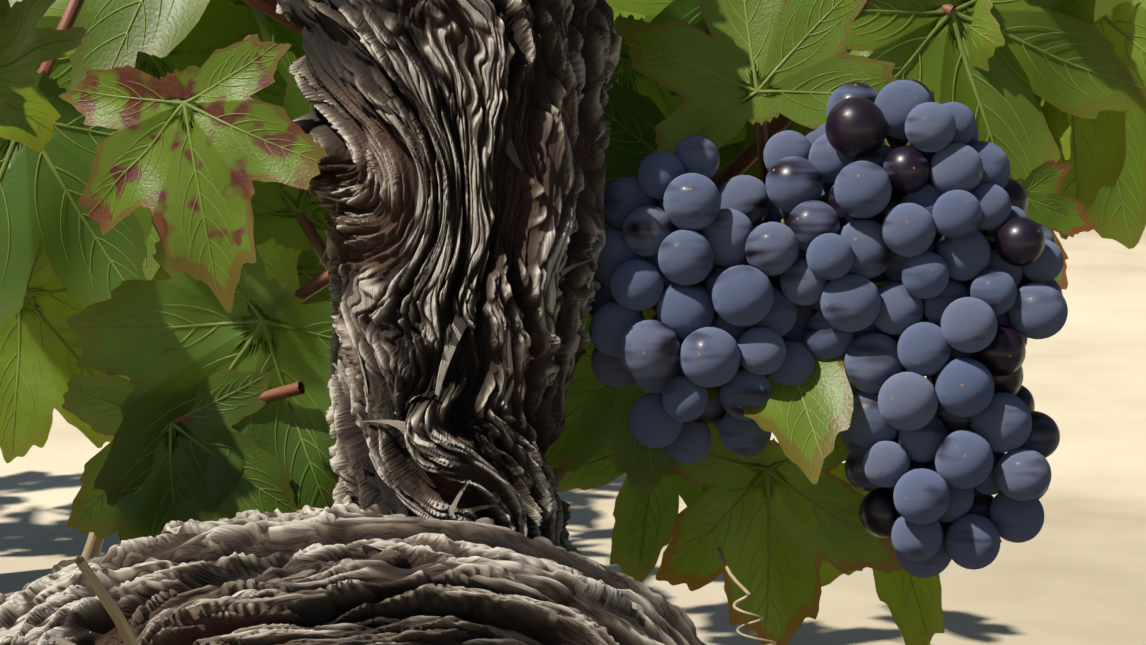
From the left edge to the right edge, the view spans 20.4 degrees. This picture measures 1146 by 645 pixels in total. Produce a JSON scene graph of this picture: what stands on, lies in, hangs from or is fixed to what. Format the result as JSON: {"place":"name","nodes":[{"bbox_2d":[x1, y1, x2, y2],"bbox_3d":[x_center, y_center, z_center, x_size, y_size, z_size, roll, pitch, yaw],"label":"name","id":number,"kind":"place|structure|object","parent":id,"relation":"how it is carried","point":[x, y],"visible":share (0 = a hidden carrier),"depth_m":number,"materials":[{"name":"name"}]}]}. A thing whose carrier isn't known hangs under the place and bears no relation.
{"place":"outdoors","nodes":[
{"label":"outdoors","id":0,"kind":"place"},
{"bbox_2d":[38,0,953,424],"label":"petioles","id":1,"kind":"object","parent":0,"point":[310,232],"visible":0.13,"depth_m":0.94,"materials":[{"name":"plant"}]},
{"bbox_2d":[0,0,10,18],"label":"grape leaf","id":2,"kind":"object","parent":1,"relation":"attached to","point":[5,6],"visible":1,"depth_m":0.92,"materials":[{"name":"green plant"}]},
{"bbox_2d":[8,0,68,16],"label":"leaf","id":3,"kind":"object","parent":1,"relation":"attached to","point":[57,8],"visible":0.02,"depth_m":1.17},
{"bbox_2d":[0,0,86,151],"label":"grape leaf","id":4,"kind":"object","parent":1,"relation":"attached to","point":[30,115],"visible":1,"depth_m":0.94,"materials":[{"name":"green plant"}]},
{"bbox_2d":[0,69,146,327],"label":"vine leaf","id":5,"kind":"object","parent":1,"relation":"attached to","point":[40,195],"visible":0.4,"depth_m":1.02,"materials":[{"name":"green plant"}]},
{"bbox_2d":[0,240,170,463],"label":"leaf","id":6,"kind":"object","parent":1,"relation":"attached to","point":[41,351],"visible":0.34,"depth_m":1.17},
{"bbox_2d":[68,0,209,89],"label":"grape leaf","id":7,"kind":"object","parent":1,"relation":"attached to","point":[123,33],"visible":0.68,"depth_m":1.07,"materials":[{"name":"green plant"}]},
{"bbox_2d":[34,0,304,290],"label":"vine leaf","id":8,"kind":"object","parent":1,"relation":"attached to","point":[221,24],"visible":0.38,"depth_m":1.09,"materials":[{"name":"green plant"}]},
{"bbox_2d":[62,368,298,539],"bbox_3d":[-0.116,0.051,0.951,0.074,0.075,0.011,-2,3,10],"label":"vine leaf","id":9,"kind":"object","parent":1,"relation":"attached to","point":[227,399],"visible":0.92,"depth_m":0.95,"materials":[{"name":"green plant"}]},
{"bbox_2d":[58,34,326,312],"bbox_3d":[-0.102,-0.039,0.875,0.074,0.075,0.011,-13,-6,13],"label":"grape leaf","id":10,"kind":"object","parent":1,"relation":"attached to","point":[203,156],"visible":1,"depth_m":0.87,"materials":[{"name":"green plant"}]},
{"bbox_2d":[142,0,249,279],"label":"leaf","id":11,"kind":"object","parent":1,"relation":"attached to","point":[150,265],"depth_m":1.14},
{"bbox_2d":[67,216,338,540],"bbox_3d":[-0.097,0.014,0.944,0.107,0.108,0.009,0,9,0],"label":"vine leaf","id":12,"kind":"object","parent":1,"relation":"attached to","point":[167,346],"visible":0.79,"depth_m":0.94,"materials":[{"name":"green plant"}]},
{"bbox_2d":[187,55,328,270],"bbox_3d":[-0.073,-0.056,0.969,0.096,0.092,0.015,15,0,-10],"label":"vine leaf","id":13,"kind":"object","parent":1,"relation":"attached to","point":[277,207],"visible":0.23,"depth_m":0.96,"materials":[{"name":"green plant"}]},
{"bbox_2d":[251,7,300,82],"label":"leaf","id":14,"kind":"object","parent":1,"relation":"attached to","point":[288,57],"visible":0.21,"depth_m":1.09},
{"bbox_2d":[297,248,331,304],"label":"leaf","id":15,"kind":"object","parent":1,"relation":"attached to","point":[308,263],"visible":0.01,"depth_m":1.27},
{"bbox_2d":[544,310,676,505],"bbox_3d":[0.008,0.022,0.928,0.065,0.065,0.010,-41,6,-1],"label":"vine leaf","id":16,"kind":"object","parent":1,"relation":"attached to","point":[597,411],"visible":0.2,"depth_m":0.93,"materials":[{"name":"green plant"}]},
{"bbox_2d":[609,5,645,19],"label":"leaf","id":17,"kind":"object","parent":1,"relation":"attached to","point":[626,14],"visible":0.01,"depth_m":1.12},
{"bbox_2d":[557,422,714,581],"bbox_3d":[0.021,0.051,0.950,0.066,0.055,0.007,12,0,-17],"label":"vine leaf","id":18,"kind":"object","parent":1,"relation":"attached to","point":[641,537],"visible":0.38,"depth_m":0.95,"materials":[{"name":"green plant"}]},
{"bbox_2d":[606,0,673,22],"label":"leaf","id":19,"kind":"object","parent":1,"relation":"attached to","point":[650,10],"visible":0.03,"depth_m":1.09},
{"bbox_2d":[603,79,744,260],"bbox_3d":[0.030,-0.024,0.991,0.103,0.108,0.010,-1,9,-9],"label":"vine leaf","id":20,"kind":"object","parent":1,"relation":"attached to","point":[633,118],"visible":0.09,"depth_m":0.99,"materials":[{"name":"green plant"}]},
{"bbox_2d":[611,0,745,146],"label":"vine leaf","id":21,"kind":"object","parent":1,"relation":"attached to","point":[625,74],"visible":0.19,"depth_m":1.00,"materials":[{"name":"green plant"}]},
{"bbox_2d":[717,547,775,644],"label":"dry tendril","id":22,"kind":"object","parent":1,"relation":"attached to","point":[740,585],"visible":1,"depth_m":0.89,"materials":[{"name":"plant"}]},
{"bbox_2d":[670,0,840,227],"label":"vine leaf","id":23,"kind":"object","parent":1,"relation":"attached to","point":[752,170],"visible":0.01,"depth_m":0.98,"materials":[{"name":"green plant"}]},
{"bbox_2d":[617,0,897,154],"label":"grape leaf","id":24,"kind":"object","parent":1,"relation":"attached to","point":[757,61],"visible":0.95,"depth_m":0.91,"materials":[{"name":"green plant"}]},
{"bbox_2d":[645,308,900,483],"bbox_3d":[0.060,0.013,0.893,0.083,0.014,0.082,-10,42,1],"label":"leaf","id":25,"kind":"object","parent":1,"relation":"attached to","point":[806,422],"visible":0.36,"depth_m":0.88,"materials":[{"name":"green plant"}]},
{"bbox_2d":[656,425,902,644],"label":"vine leaf","id":26,"kind":"object","parent":1,"relation":"attached to","point":[774,523],"visible":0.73,"depth_m":0.93,"materials":[{"name":"green plant"}]},
{"bbox_2d":[785,49,872,135],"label":"vine leaf","id":27,"kind":"object","parent":1,"relation":"attached to","point":[797,127],"visible":0.06,"depth_m":0.97,"materials":[{"name":"green plant"}]},
{"bbox_2d":[680,134,996,537],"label":"grape stems","id":28,"kind":"object","parent":1,"relation":"attached to","point":[892,142],"visible":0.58,"depth_m":0.89,"materials":[{"name":"green plant"}]},
{"bbox_2d":[589,79,1067,577],"bbox_3d":[0.071,0.002,0.892,0.135,0.142,0.056,0,0,-2],"label":"grape cluster","id":29,"kind":"object","parent":28,"relation":"hanging from","point":[965,288],"visible":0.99,"depth_m":0.88,"materials":[{"name":"black"}]},
{"bbox_2d":[819,463,1001,644],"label":"vine leaf","id":30,"kind":"object","parent":1,"relation":"attached to","point":[914,604],"visible":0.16,"depth_m":0.95,"materials":[{"name":"green plant"}]},
{"bbox_2d":[902,0,1004,139],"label":"vine leaf","id":31,"kind":"object","parent":1,"relation":"attached to","point":[987,38],"visible":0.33,"depth_m":0.94,"materials":[{"name":"green plant"}]},
{"bbox_2d":[823,0,1145,182],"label":"vine leaf","id":32,"kind":"object","parent":1,"relation":"attached to","point":[1070,65],"visible":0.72,"depth_m":0.94,"materials":[{"name":"green plant"}]},
{"bbox_2d":[1016,160,1096,289],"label":"vine leaf","id":33,"kind":"object","parent":1,"relation":"attached to","point":[1051,208],"visible":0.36,"depth_m":0.94,"materials":[{"name":"green plant"}]},
{"bbox_2d":[1033,0,1097,162],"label":"vine leaf","id":34,"kind":"object","parent":1,"relation":"attached to","point":[1058,122],"visible":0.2,"depth_m":0.96,"materials":[{"name":"green plant"}]},
{"bbox_2d":[1057,0,1145,239],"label":"vine leaf","id":35,"kind":"object","parent":1,"relation":"attached to","point":[1096,160],"visible":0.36,"depth_m":0.97,"materials":[{"name":"green plant"}]},
{"bbox_2d":[1079,107,1145,248],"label":"leaf","id":36,"kind":"object","parent":1,"relation":"attached to","point":[1117,212],"visible":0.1,"depth_m":1.32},
{"bbox_2d":[1094,0,1131,21],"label":"grape leaf","id":37,"kind":"object","parent":1,"relation":"attached to","point":[1102,8],"visible":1,"depth_m":0.87,"materials":[{"name":"green plant"}]},
{"bbox_2d":[0,226,1145,644],"bbox_3d":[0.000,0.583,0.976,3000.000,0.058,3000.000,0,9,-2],"label":"ground","id":38,"kind":"structure","parent":0,"point":[1072,572],"depth_m":3.43,"materials":[{"name":"beige sand"}]},
{"bbox_2d":[75,532,136,644],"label":"dry grass stalks","id":39,"kind":"object","parent":38,"relation":"on","point":[92,547],"visible":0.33,"depth_m":0.55,"materials":[{"name":"plant"}]},
{"bbox_2d":[0,503,705,644],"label":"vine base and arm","id":40,"kind":"object","parent":38,"relation":"on","point":[307,575],"visible":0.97,"depth_m":0.83},
{"bbox_2d":[0,543,537,644],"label":"loose bark","id":41,"kind":"object","parent":40,"relation":"attached to","point":[51,639],"visible":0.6,"depth_m":0.82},
{"bbox_2d":[276,0,621,546],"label":"vine trunk","id":42,"kind":"object","parent":40,"relation":"on","point":[448,209],"visible":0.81,"depth_m":0.86,"materials":[{"name":"brown plant"}]},
{"bbox_2d":[313,11,600,534],"bbox_3d":[-0.033,0.020,0.878,0.082,0.226,0.053,0,0,-2],"label":"loose bark","id":43,"kind":"object","parent":42,"relation":"attached to","point":[459,325],"visible":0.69,"depth_m":0.86,"materials":[{"name":"grey plant"}]},
{"bbox_2d":[242,0,869,484],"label":"canes","id":44,"kind":"object","parent":42,"relation":"attached to","point":[742,160],"visible":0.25,"depth_m":0.94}
]}

